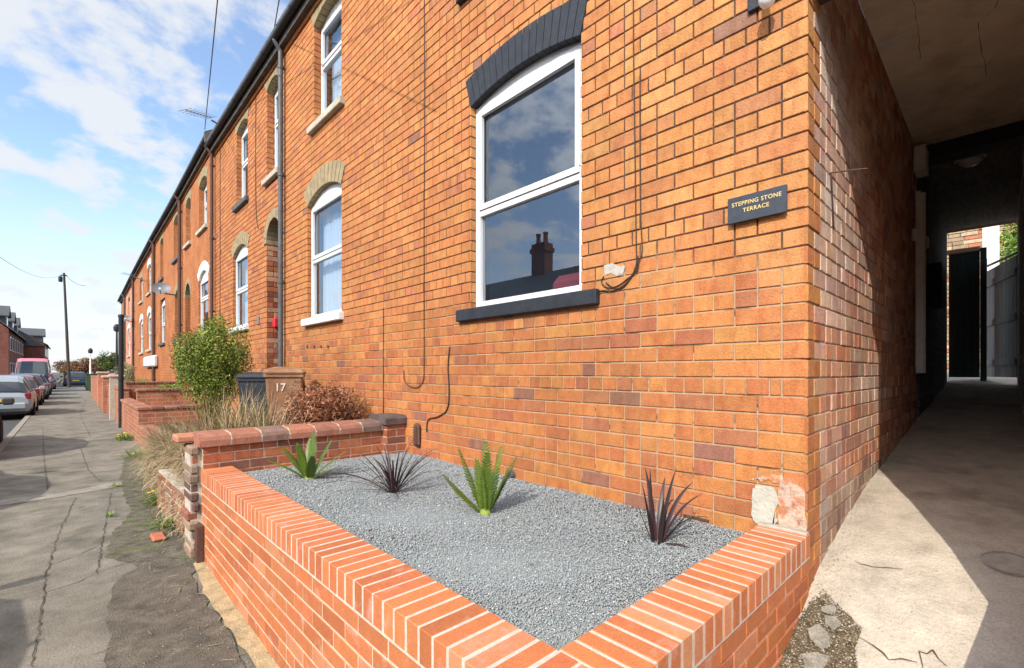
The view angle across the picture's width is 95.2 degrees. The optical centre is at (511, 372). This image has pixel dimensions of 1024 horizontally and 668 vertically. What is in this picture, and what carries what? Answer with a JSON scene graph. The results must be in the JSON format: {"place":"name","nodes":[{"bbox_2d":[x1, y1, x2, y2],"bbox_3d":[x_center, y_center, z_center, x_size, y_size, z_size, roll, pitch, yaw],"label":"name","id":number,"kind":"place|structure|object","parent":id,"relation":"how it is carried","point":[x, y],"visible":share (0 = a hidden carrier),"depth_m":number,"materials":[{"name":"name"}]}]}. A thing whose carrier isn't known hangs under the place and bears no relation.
{"place":"outdoors","nodes":[
{"label":"outdoors","id":0,"kind":"place"},
{"bbox_2d":[0,305,26,374],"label":"brick house","id":1,"kind":"structure","parent":0,"point":[11,347],"depth_m":43.99,"materials":[{"name":"brick"}]},
{"bbox_2d":[0,375,62,438],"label":"road","id":2,"kind":"structure","parent":0,"point":[11,421],"depth_m":16.08,"materials":[{"name":"grey asphalt"}]},
{"bbox_2d":[0,398,14,442],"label":"parked car","id":3,"kind":"object","parent":2,"relation":"on","point":[8,401],"visible":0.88,"depth_m":9.74,"materials":[{"name":"paint"}]},
{"bbox_2d":[0,375,45,414],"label":"parked car","id":4,"kind":"object","parent":2,"relation":"on","point":[20,391],"visible":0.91,"depth_m":15.91,"materials":[{"name":"paint"}]},
{"bbox_2d":[4,375,49,404],"bbox_3d":[-23.182,0.902,21.856,2.220,1.575,4.180,0,0,-44],"label":"parked car","id":5,"kind":"object","parent":2,"relation":"on","point":[33,381],"visible":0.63,"depth_m":21.05,"materials":[{"name":"paint"}]},
{"bbox_2d":[8,373,53,398],"bbox_3d":[-27.480,0.881,26.408,2.287,1.622,4.305,0,0,-44],"label":"parked car","id":6,"kind":"object","parent":2,"relation":"on","point":[41,379],"visible":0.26,"depth_m":25.62,"materials":[{"name":"paint"}]},
{"bbox_2d":[11,358,52,386],"bbox_3d":[-37.155,0.312,36.298,2.220,2.755,5.330,0,0,-44],"label":"van","id":7,"kind":"object","parent":2,"relation":"on","point":[33,365],"visible":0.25,"depth_m":35.42,"materials":[{"name":"paint"}]},
{"bbox_2d":[18,328,50,358],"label":"brick house","id":8,"kind":"structure","parent":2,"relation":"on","point":[35,345],"depth_m":57.89,"materials":[{"name":"brick"}]},
{"bbox_2d":[60,372,85,386],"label":"parked car","id":9,"kind":"object","parent":2,"relation":"on","point":[78,378],"visible":0.62,"depth_m":49.86,"materials":[{"name":"paint"}]},
{"bbox_2d":[108,375,125,419],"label":"gate pier","id":10,"kind":"structure","parent":0,"point":[113,381],"depth_m":14.65,"materials":[{"name":"stone"}]},
{"bbox_2d":[0,383,255,667],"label":"pavement","id":11,"kind":"structure","parent":0,"point":[65,609],"depth_m":4.32,"materials":[{"name":"concrete"}]},
{"bbox_2d":[0,481,121,504],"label":"slab joint strip","id":12,"kind":"object","parent":11,"relation":"on","point":[43,496],"visible":0.98,"depth_m":5.69,"materials":[{"name":"stone"}]},
{"bbox_2d":[58,273,70,387],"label":"telegraph pole","id":13,"kind":"object","parent":11,"relation":"on","point":[61,279],"visible":0.91,"depth_m":45.53,"materials":[{"name":"wood"}]},
{"bbox_2d":[0,402,139,666],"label":"pavement cracks","id":14,"kind":"object","parent":11,"relation":"on","point":[41,610],"visible":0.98,"depth_m":3.71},
{"bbox_2d":[85,374,96,390],"bbox_3d":[-34.552,0.820,38.535,0.980,1.380,0.520,0,0,-44],"label":"street cabinet","id":15,"kind":"object","parent":11,"relation":"on","point":[88,382],"visible":0.47,"depth_m":38.18,"materials":[{"name":"green metal"}]},
{"bbox_2d":[90,375,96,401],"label":"garden wall","id":16,"kind":"structure","parent":11,"relation":"on","point":[94,387],"depth_m":25.51,"materials":[{"name":"brick"}]},
{"bbox_2d":[96,372,109,406],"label":"gate pier","id":17,"kind":"structure","parent":11,"relation":"on","point":[99,389],"depth_m":20.25,"materials":[{"name":"brick"}]},
{"bbox_2d":[101,376,108,412],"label":"gate pier","id":18,"kind":"structure","parent":11,"relation":"on","point":[105,392],"depth_m":17.23,"materials":[{"name":"brick"}]},
{"bbox_2d":[101,383,129,422],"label":"garden wall","id":19,"kind":"structure","parent":11,"relation":"on","point":[126,392],"depth_m":14.25,"materials":[{"name":"brick"}]},
{"bbox_2d":[106,432,133,441],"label":"weed","id":20,"kind":"object","parent":11,"relation":"on","point":[127,436],"visible":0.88,"depth_m":10.34,"materials":[{"name":"green plant"}]},
{"bbox_2d":[118,314,123,427],"bbox_3d":[-10.643,0.015,12.719,0.140,3.190,0.136,0,0,-44],"label":"black post","id":21,"kind":"object","parent":11,"relation":"on","point":[120,356],"visible":0.91,"depth_m":12.67,"materials":[{"name":"black metal"}]},
{"bbox_2d":[0,475,250,667],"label":"pavement grit","id":22,"kind":"object","parent":11,"relation":"on","point":[162,585],"visible":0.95,"depth_m":3.28,"materials":[{"name":"grey gravel"}]},
{"bbox_2d":[120,398,151,442],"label":"garden wall","id":23,"kind":"structure","parent":11,"relation":"on","point":[134,412],"depth_m":10.43,"materials":[{"name":"brick"}]},
{"bbox_2d":[137,424,159,453],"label":"garden wall","id":24,"kind":"structure","parent":11,"relation":"on","point":[151,426],"depth_m":9.18,"materials":[{"name":"brick"}]},
{"bbox_2d":[89,471,247,659],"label":"leaf litter","id":25,"kind":"object","parent":11,"relation":"on","point":[181,597],"visible":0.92,"depth_m":2.96,"materials":[{"name":"brown plant"}]},
{"bbox_2d":[104,559,244,667],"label":"tarmac patch","id":26,"kind":"object","parent":11,"relation":"on","point":[135,617],"visible":1,"depth_m":2.78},
{"bbox_2d":[193,562,279,667],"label":"sandy strip","id":27,"kind":"object","parent":11,"relation":"on","point":[250,641],"visible":0.69,"depth_m":2.84,"materials":[{"name":"beige sand"}]},
{"bbox_2d":[193,418,382,523],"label":"boundary wall","id":28,"kind":"structure","parent":11,"relation":"on","point":[246,448],"depth_m":4.19,"materials":[{"name":"brick"}]},
{"bbox_2d":[195,454,809,667],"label":"brick planter","id":29,"kind":"object","parent":11,"relation":"on","point":[302,586],"visible":0.98,"depth_m":1.83,"materials":[{"name":"orange brick"}]},
{"bbox_2d":[244,452,746,650],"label":"gravel","id":30,"kind":"structure","parent":29,"relation":"in","point":[556,596],"depth_m":2.37,"materials":[{"name":"grey gravel"}]},
{"bbox_2d":[268,432,345,479],"bbox_3d":[-1.607,0.673,3.699,0.530,0.377,0.324,0,0,10],"label":"cordyline palm","id":31,"kind":"object","parent":30,"relation":"on","point":[306,467],"visible":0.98,"depth_m":3.71,"materials":[{"name":"green plant"}]},
{"bbox_2d":[307,435,448,498],"bbox_3d":[-0.846,0.646,3.262,0.751,0.412,0.877,0,0,33],"label":"flax plant","id":32,"kind":"object","parent":30,"relation":"on","point":[393,482],"visible":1,"depth_m":3.25,"materials":[{"name":"purple plant"}]},
{"bbox_2d":[369,413,406,453],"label":"brick pier","id":33,"kind":"structure","parent":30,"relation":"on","point":[393,433],"depth_m":4.86,"materials":[{"name":"red brick"}]},
{"bbox_2d":[442,441,517,515],"bbox_3d":[-0.192,0.642,2.791,0.462,0.441,0.186,0,0,-4],"label":"cordyline palm","id":34,"kind":"object","parent":30,"relation":"on","point":[485,496],"visible":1,"depth_m":2.79,"materials":[{"name":"green plant"}]},
{"bbox_2d":[639,468,708,547],"bbox_3d":[0.794,0.666,2.356,0.316,0.371,0.262,0,0,-26],"label":"flax plant","id":35,"kind":"object","parent":30,"relation":"on","point":[659,530],"visible":1,"depth_m":2.35,"materials":[{"name":"purple plant"}]},
{"bbox_2d":[0,0,289,371],"label":"sky","id":36,"kind":"structure","parent":0,"point":[96,140],"materials":[{"name":"blue"}]},
{"bbox_2d":[105,457,194,565],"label":"mossy ground","id":37,"kind":"structure","parent":0,"point":[132,524],"depth_m":4.36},
{"bbox_2d":[106,448,147,460],"bbox_3d":[-6.556,1.417,8.209,0.840,0.204,1.548,0,0,-44],"label":"weed","id":38,"kind":"object","parent":37,"relation":"on","point":[134,455],"visible":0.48,"depth_m":8.19,"materials":[{"name":"green plant"}]},
{"bbox_2d":[125,488,160,509],"bbox_3d":[-4.066,1.435,5.327,0.629,0.145,0.841,0,0,-12],"label":"weed","id":39,"kind":"object","parent":37,"relation":"on","point":[154,502],"visible":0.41,"depth_m":5.35,"materials":[{"name":"green plant"}]},
{"bbox_2d":[121,416,192,543],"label":"dried grass","id":40,"kind":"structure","parent":37,"relation":"on","point":[177,463],"depth_m":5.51,"materials":[{"name":"beige plant"}]},
{"bbox_2d":[150,531,165,541],"bbox_3d":[-3.188,1.482,4.207,0.100,0.033,0.210,0,0,-44],"label":"brick fragment","id":41,"kind":"object","parent":37,"relation":"on","point":[156,536],"visible":0.94,"depth_m":4.16,"materials":[{"name":"red brick"}]},
{"bbox_2d":[137,512,178,535],"bbox_3d":[-3.330,1.441,4.552,0.534,0.139,0.849,0,0,-44],"label":"weed","id":42,"kind":"object","parent":37,"relation":"on","point":[169,521],"visible":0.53,"depth_m":4.53,"materials":[{"name":"green plant"}]},
{"bbox_2d":[157,469,184,535],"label":"garden wall","id":43,"kind":"structure","parent":37,"relation":"on","point":[161,477],"depth_m":4.79,"materials":[{"name":"brick"}]},
{"bbox_2d":[172,432,200,557],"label":"broken pier","id":44,"kind":"structure","parent":37,"relation":"on","point":[191,508],"depth_m":3.81,"materials":[{"name":"brick"}]},
{"bbox_2d":[157,422,228,431],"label":"garden soil","id":45,"kind":"structure","parent":0,"point":[190,424],"depth_m":9.72,"materials":[{"name":"brown soil"}]},
{"bbox_2d":[151,404,221,424],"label":"garden wall","id":46,"kind":"structure","parent":45,"relation":"on","point":[158,412],"depth_m":10.09,"materials":[{"name":"brick"}]},
{"bbox_2d":[123,384,329,468],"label":"ornamental grass","id":47,"kind":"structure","parent":0,"point":[250,420],"depth_m":5.16,"materials":[{"name":"beige plant"}]},
{"bbox_2d":[51,372,971,391],"bbox_3d":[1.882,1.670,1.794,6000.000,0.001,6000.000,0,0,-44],"label":"ground","id":48,"kind":"structure","parent":0,"point":[58,373],"depth_m":105.92,"materials":[{"name":"grey concrete"}]},
{"bbox_2d":[0,378,61,451],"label":"kerb","id":49,"kind":"structure","parent":48,"relation":"on","point":[9,437],"depth_m":11.50,"materials":[{"name":"concrete"}]},
{"bbox_2d":[50,360,73,378],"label":"tree","id":50,"kind":"object","parent":48,"relation":"on","point":[57,364],"visible":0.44,"depth_m":109.15,"materials":[{"name":"brown plant"}]},
{"bbox_2d":[58,359,84,371],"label":"tree","id":51,"kind":"object","parent":48,"relation":"on","point":[64,368],"visible":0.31,"depth_m":103.86,"materials":[{"name":"brown plant"}]},
{"bbox_2d":[70,358,92,373],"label":"tree","id":52,"kind":"object","parent":48,"relation":"on","point":[80,366],"visible":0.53,"depth_m":98.84,"materials":[{"name":"brown plant"}]},
{"bbox_2d":[81,357,100,373],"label":"tree","id":53,"kind":"object","parent":48,"relation":"on","point":[87,361],"visible":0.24,"depth_m":99.02,"materials":[{"name":"brown plant"}]},
{"bbox_2d":[88,360,108,372],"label":"tree","id":54,"kind":"object","parent":48,"relation":"on","point":[98,369],"visible":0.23,"depth_m":93.83,"materials":[{"name":"brown plant"}]},
{"bbox_2d":[93,350,115,373],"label":"tree","id":55,"kind":"object","parent":48,"relation":"on","point":[108,361],"visible":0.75,"depth_m":84.05,"materials":[{"name":"green plant"}]},
{"bbox_2d":[113,324,117,374],"bbox_3d":[-25.377,-0.795,30.000,0.360,4.610,0.360,0,0,-44],"label":"street lamp","id":56,"kind":"object","parent":48,"relation":"on","point":[115,327],"visible":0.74,"depth_m":29.95,"materials":[{"name":"black metal"}]},
{"bbox_2d":[783,379,1023,667],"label":"driveway","id":57,"kind":"structure","parent":0,"point":[955,420],"depth_m":2.46,"materials":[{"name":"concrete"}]},
{"bbox_2d":[383,0,1023,590],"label":"terraced house","id":58,"kind":"structure","parent":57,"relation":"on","point":[741,376],"depth_m":3.21,"materials":[{"name":"orange brick"}]},
{"bbox_2d":[456,42,599,321],"bbox_3d":[0.082,-1.448,3.733,0.170,1.985,1.550,0,0,-44],"label":"window","id":59,"kind":"structure","parent":58,"relation":"in","point":[544,68],"depth_m":3.70,"materials":[{"name":"white plastic"}]},
{"bbox_2d":[553,272,578,288],"bbox_3d":[0.949,-0.245,3.896,0.950,1.110,1.130,0,0,-44],"label":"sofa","id":60,"kind":"object","parent":58,"relation":"in","point":[567,280],"visible":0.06,"depth_m":3.77,"materials":[{"name":"fabric"}]},
{"bbox_2d":[728,184,787,224],"bbox_3d":[1.266,-0.859,2.414,0.036,0.136,0.284,0,0,-44],"label":"name plaque","id":61,"kind":"object","parent":58,"relation":"attached to","point":[761,204],"visible":1,"depth_m":2.39,"materials":[{"name":"stone"}]},
{"bbox_2d":[748,0,774,13],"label":"wall lamp","id":62,"kind":"object","parent":58,"relation":"attached to","point":[754,5],"visible":1,"depth_m":2.40,"materials":[{"name":"grey paint"}]},
{"bbox_2d":[916,191,925,372],"bbox_3d":[4.385,-0.960,5.009,0.140,1.940,0.080,0,0,-44],"label":"drain pipe","id":63,"kind":"object","parent":58,"relation":"attached to","point":[921,286],"visible":1,"depth_m":4.97,"materials":[{"name":"white paint"}]},
{"bbox_2d":[913,144,928,177],"bbox_3d":[4.309,-2.220,4.922,0.270,0.260,0.099,0,0,-44],"label":"junction box","id":64,"kind":"object","parent":58,"relation":"attached to","point":[920,161],"visible":1,"depth_m":4.84,"materials":[{"name":"white paint"}]},
{"bbox_2d":[927,262,945,308],"bbox_3d":[5.412,-1.090,5.953,0.650,0.500,0.129,0,0,-44],"label":"meter box","id":65,"kind":"object","parent":58,"relation":"attached to","point":[936,285],"visible":1,"depth_m":5.75,"materials":[{"name":"grey paint"}]},
{"bbox_2d":[947,246,986,380],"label":"yard gate","id":66,"kind":"structure","parent":58,"relation":"attached to","point":[967,312],"depth_m":8.04,"materials":[{"name":"black paint"}]},
{"bbox_2d":[954,153,986,167],"bbox_3d":[5.032,-2.316,5.128,0.260,0.108,0.260,0,0,-44],"label":"bulkhead lamp","id":67,"kind":"object","parent":58,"relation":"attached to","point":[970,161],"visible":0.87,"depth_m":5.08,"materials":[{"name":"white paint"}]},
{"bbox_2d":[987,252,1017,376],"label":"fence","id":68,"kind":"structure","parent":58,"relation":"attached to","point":[1002,319],"depth_m":7.48,"materials":[{"name":"grey wood"}]},
{"bbox_2d":[778,594,860,667],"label":"dirt patch","id":69,"kind":"object","parent":57,"relation":"on","point":[841,645],"visible":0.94,"depth_m":2.01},
{"bbox_2d":[802,652,828,667],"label":"broken slab piece","id":70,"kind":"object","parent":69,"relation":"on","point":[814,660],"visible":1,"depth_m":1.93,"materials":[{"name":"grey concrete"}]},
{"bbox_2d":[808,624,829,648],"bbox_3d":[1.335,1.145,2.026,0.082,0.047,0.109,0,0,-9],"label":"broken slab piece","id":71,"kind":"object","parent":69,"relation":"on","point":[819,635],"visible":1,"depth_m":2.03,"materials":[{"name":"grey concrete"}]},
{"bbox_2d":[821,604,836,613],"bbox_3d":[1.452,1.085,2.140,0.072,0.024,0.048,0,0,3],"label":"broken slab piece","id":72,"kind":"object","parent":69,"relation":"on","point":[829,609],"visible":1,"depth_m":2.14,"materials":[{"name":"grey concrete"}]},
{"bbox_2d":[824,615,841,629],"bbox_3d":[1.423,1.110,2.069,0.061,0.028,0.081,0,0,29],"label":"broken slab piece","id":73,"kind":"object","parent":69,"relation":"on","point":[833,622],"visible":1,"depth_m":2.08,"materials":[{"name":"grey concrete"}]},
{"bbox_2d":[779,589,862,667],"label":"loose stones","id":74,"kind":"object","parent":57,"relation":"on","point":[828,631],"visible":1,"depth_m":2.02,"materials":[{"name":"gravel"}]},
{"bbox_2d":[854,560,942,666],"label":"driveway cracks","id":75,"kind":"object","parent":57,"relation":"on","point":[931,650],"visible":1,"depth_m":1.87,"materials":[{"name":"black concrete"}]},
{"bbox_2d":[980,551,1023,575],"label":"inspection cover","id":76,"kind":"object","parent":57,"relation":"on","point":[1000,561],"visible":1,"depth_m":2.22,"materials":[{"name":"metal"}]},
{"bbox_2d":[947,370,1016,379],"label":"yard","id":77,"kind":"structure","parent":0,"point":[1004,378],"depth_m":8.84,"materials":[{"name":"concrete"}]},
{"bbox_2d":[947,224,1014,369],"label":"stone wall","id":78,"kind":"structure","parent":77,"relation":"on","point":[964,239],"depth_m":15.23,"materials":[{"name":"brick"}]},
{"bbox_2d":[982,225,998,270],"bbox_3d":[12.689,-2.940,12.378,0.250,6.100,0.310,0,0,-44],"label":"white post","id":79,"kind":"object","parent":77,"relation":"on","point":[990,238],"visible":0.14,"depth_m":12.28,"materials":[{"name":"paint"}]},
{"bbox_2d":[999,223,1016,263],"bbox_3d":[14.118,-2.343,12.943,1.093,4.712,1.087,0,0,-44],"label":"yard tree","id":80,"kind":"object","parent":77,"relation":"on","point":[1011,242],"visible":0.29,"depth_m":13.03,"materials":[{"name":"green plant"}]},
{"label":"garden soil","id":81,"kind":"structure","parent":0,"visible":0},
{"bbox_2d":[167,314,255,429],"bbox_3d":[-4.789,0.036,7.486,1.191,1.959,1.426,0,0,-44],"label":"green shrub","id":82,"kind":"object","parent":81,"relation":"on","point":[204,361],"visible":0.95,"depth_m":7.22,"materials":[{"name":"green plant"}]},
{"bbox_2d":[235,372,267,425],"bbox_3d":[-3.919,0.515,7.217,0.516,1.031,0.654,0,0,-19],"label":"wheelie bin","id":83,"kind":"object","parent":81,"relation":"on","point":[255,382],"visible":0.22,"depth_m":6.94,"materials":[{"name":"black plastic"}]},
{"bbox_2d":[262,367,305,425],"bbox_3d":[-3.059,0.445,6.311,0.516,1.031,0.654,0,0,-24],"label":"wheelie bin","id":84,"kind":"object","parent":81,"relation":"on","point":[279,379],"visible":0.45,"depth_m":6.04,"materials":[{"name":"brown plastic"}]},
{"bbox_2d":[280,378,368,423],"bbox_3d":[-2.196,0.574,5.489,0.991,1.021,1.468,0,0,-44],"label":"brown shrub","id":85,"kind":"object","parent":81,"relation":"on","point":[323,404],"visible":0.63,"depth_m":5.17,"materials":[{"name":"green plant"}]},
{"bbox_2d":[271,0,383,419],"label":"terraced house","id":86,"kind":"structure","parent":81,"relation":"on","point":[333,51],"depth_m":6.48,"materials":[{"name":"orange brick"}]},
{"bbox_2d":[301,183,343,326],"bbox_3d":[-2.577,-1.650,6.607,0.327,1.940,1.340,0,0,-44],"label":"window","id":87,"kind":"structure","parent":86,"relation":"in","point":[330,197],"depth_m":6.85,"materials":[{"name":"white plastic"}]},
{"bbox_2d":[307,0,344,135],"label":"window","id":88,"kind":"structure","parent":86,"relation":"in","point":[334,59],"depth_m":6.77,"materials":[{"name":"white plastic"}]},
{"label":"garden soil","id":89,"kind":"structure","parent":0,"visible":0},
{"bbox_2d":[117,292,125,369],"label":"terraced house","id":90,"kind":"structure","parent":89,"relation":"on","point":[120,299],"depth_m":28.52,"materials":[{"name":"brick"}]},
{"bbox_2d":[113,361,136,386],"bbox_3d":[-13.710,0.303,16.547,0.654,1.423,1.083,0,0,-44],"label":"garden bush","id":91,"kind":"object","parent":89,"relation":"on","point":[129,375],"visible":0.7,"depth_m":16.54,"materials":[{"name":"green plant"}]},
{"bbox_2d":[121,277,134,378],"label":"terraced house","id":92,"kind":"structure","parent":89,"relation":"on","point":[127,291],"depth_m":27.10,"materials":[{"name":"brick"}]},
{"bbox_2d":[129,237,155,381],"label":"terraced house","id":93,"kind":"structure","parent":89,"relation":"on","point":[142,268],"depth_m":21.84,"materials":[{"name":"brick"}]},
{"bbox_2d":[145,313,150,351],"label":"window","id":94,"kind":"structure","parent":93,"relation":"in","point":[148,350],"depth_m":20.63,"materials":[{"name":"white plastic"}]},
{"bbox_2d":[143,355,157,366],"bbox_3d":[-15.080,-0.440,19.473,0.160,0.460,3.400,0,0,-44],"label":"meter cabinet","id":95,"kind":"object","parent":93,"relation":"attached to","point":[150,361],"visible":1,"depth_m":18.79,"materials":[{"name":"grey plastic"}]},
{"bbox_2d":[124,381,176,399],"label":"garden wall","id":96,"kind":"structure","parent":89,"relation":"on","point":[132,385],"depth_m":14.40,"materials":[{"name":"brick"}]},
{"bbox_2d":[149,191,181,383],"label":"terraced house","id":97,"kind":"structure","parent":89,"relation":"on","point":[164,236],"depth_m":16.81,"materials":[{"name":"brick"}]},
{"bbox_2d":[158,299,164,345],"bbox_3d":[-13.072,-1.865,17.519,0.190,1.750,1.360,0,0,-44],"label":"window","id":98,"kind":"structure","parent":97,"relation":"in","point":[163,306],"depth_m":17.79,"materials":[{"name":"white plastic"}]},
{"bbox_2d":[151,282,176,295],"bbox_3d":[-11.040,-2.651,14.909,0.372,0.399,0.684,0,0,19],"label":"satellite dish","id":99,"kind":"object","parent":97,"relation":"attached to","point":[161,288],"visible":1,"depth_m":14.82,"materials":[{"name":"grey metal"}]},
{"bbox_2d":[135,388,195,405],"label":"garden wall","id":100,"kind":"structure","parent":89,"relation":"on","point":[150,396],"depth_m":12.26,"materials":[{"name":"brick"}]},
{"bbox_2d":[154,383,186,396],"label":"garden bush","id":101,"kind":"object","parent":89,"relation":"on","point":[170,386],"visible":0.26,"depth_m":12.66,"materials":[{"name":"green plant"}]},
{"bbox_2d":[173,129,214,403],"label":"terraced house","id":102,"kind":"structure","parent":89,"relation":"on","point":[191,194],"depth_m":12.93,"materials":[{"name":"brick"}]},
{"bbox_2d":[195,184,207,236],"bbox_3d":[-8.114,-4.415,12.367,0.260,1.450,1.160,0,0,-44],"label":"window","id":103,"kind":"structure","parent":102,"relation":"in","point":[205,225],"depth_m":12.64,"materials":[{"name":"white plastic"}]},
{"bbox_2d":[199,271,207,338],"bbox_3d":[-8.108,-1.760,12.303,0.180,1.840,1.360,0,0,-44],"label":"window","id":104,"kind":"structure","parent":102,"relation":"in","point":[204,282],"depth_m":12.49,"materials":[{"name":"white plastic"}]},
{"bbox_2d":[204,28,285,422],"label":"terraced house","id":105,"kind":"structure","parent":89,"relation":"on","point":[241,145],"depth_m":9.08,"materials":[{"name":"orange brick"}]},
{"bbox_2d":[180,108,216,123],"bbox_3d":[-6.193,-5.093,9.326,0.535,1.138,2.566,0,0,-14],"label":"tv aerial","id":106,"kind":"object","parent":105,"relation":"attached to","point":[194,112],"visible":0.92,"depth_m":9.20,"materials":[{"name":"grey metal"}]},
{"bbox_2d":[204,0,217,129],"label":"overhead wire","id":107,"kind":"object","parent":105,"relation":"attached to","point":[211,58],"visible":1,"depth_m":8.47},
{"bbox_2d":[228,245,248,332],"bbox_3d":[-5.571,-1.740,9.748,0.327,1.800,1.320,0,0,-44],"label":"window","id":108,"kind":"structure","parent":105,"relation":"in","point":[243,253],"depth_m":10.10,"materials":[{"name":"white plastic"}]},
{"bbox_2d":[232,124,248,212],"bbox_3d":[-5.503,-4.260,9.606,0.230,1.760,1.020,0,0,-44],"label":"window","id":109,"kind":"structure","parent":105,"relation":"in","point":[245,198],"depth_m":9.87,"materials":[{"name":"white plastic"}]},
{"bbox_2d":[261,88,277,186],"bbox_3d":[-4.129,-4.235,8.187,0.260,1.790,0.830,0,0,-44],"label":"window","id":110,"kind":"structure","parent":105,"relation":"in","point":[272,175],"depth_m":8.40,"materials":[{"name":"white plastic"}]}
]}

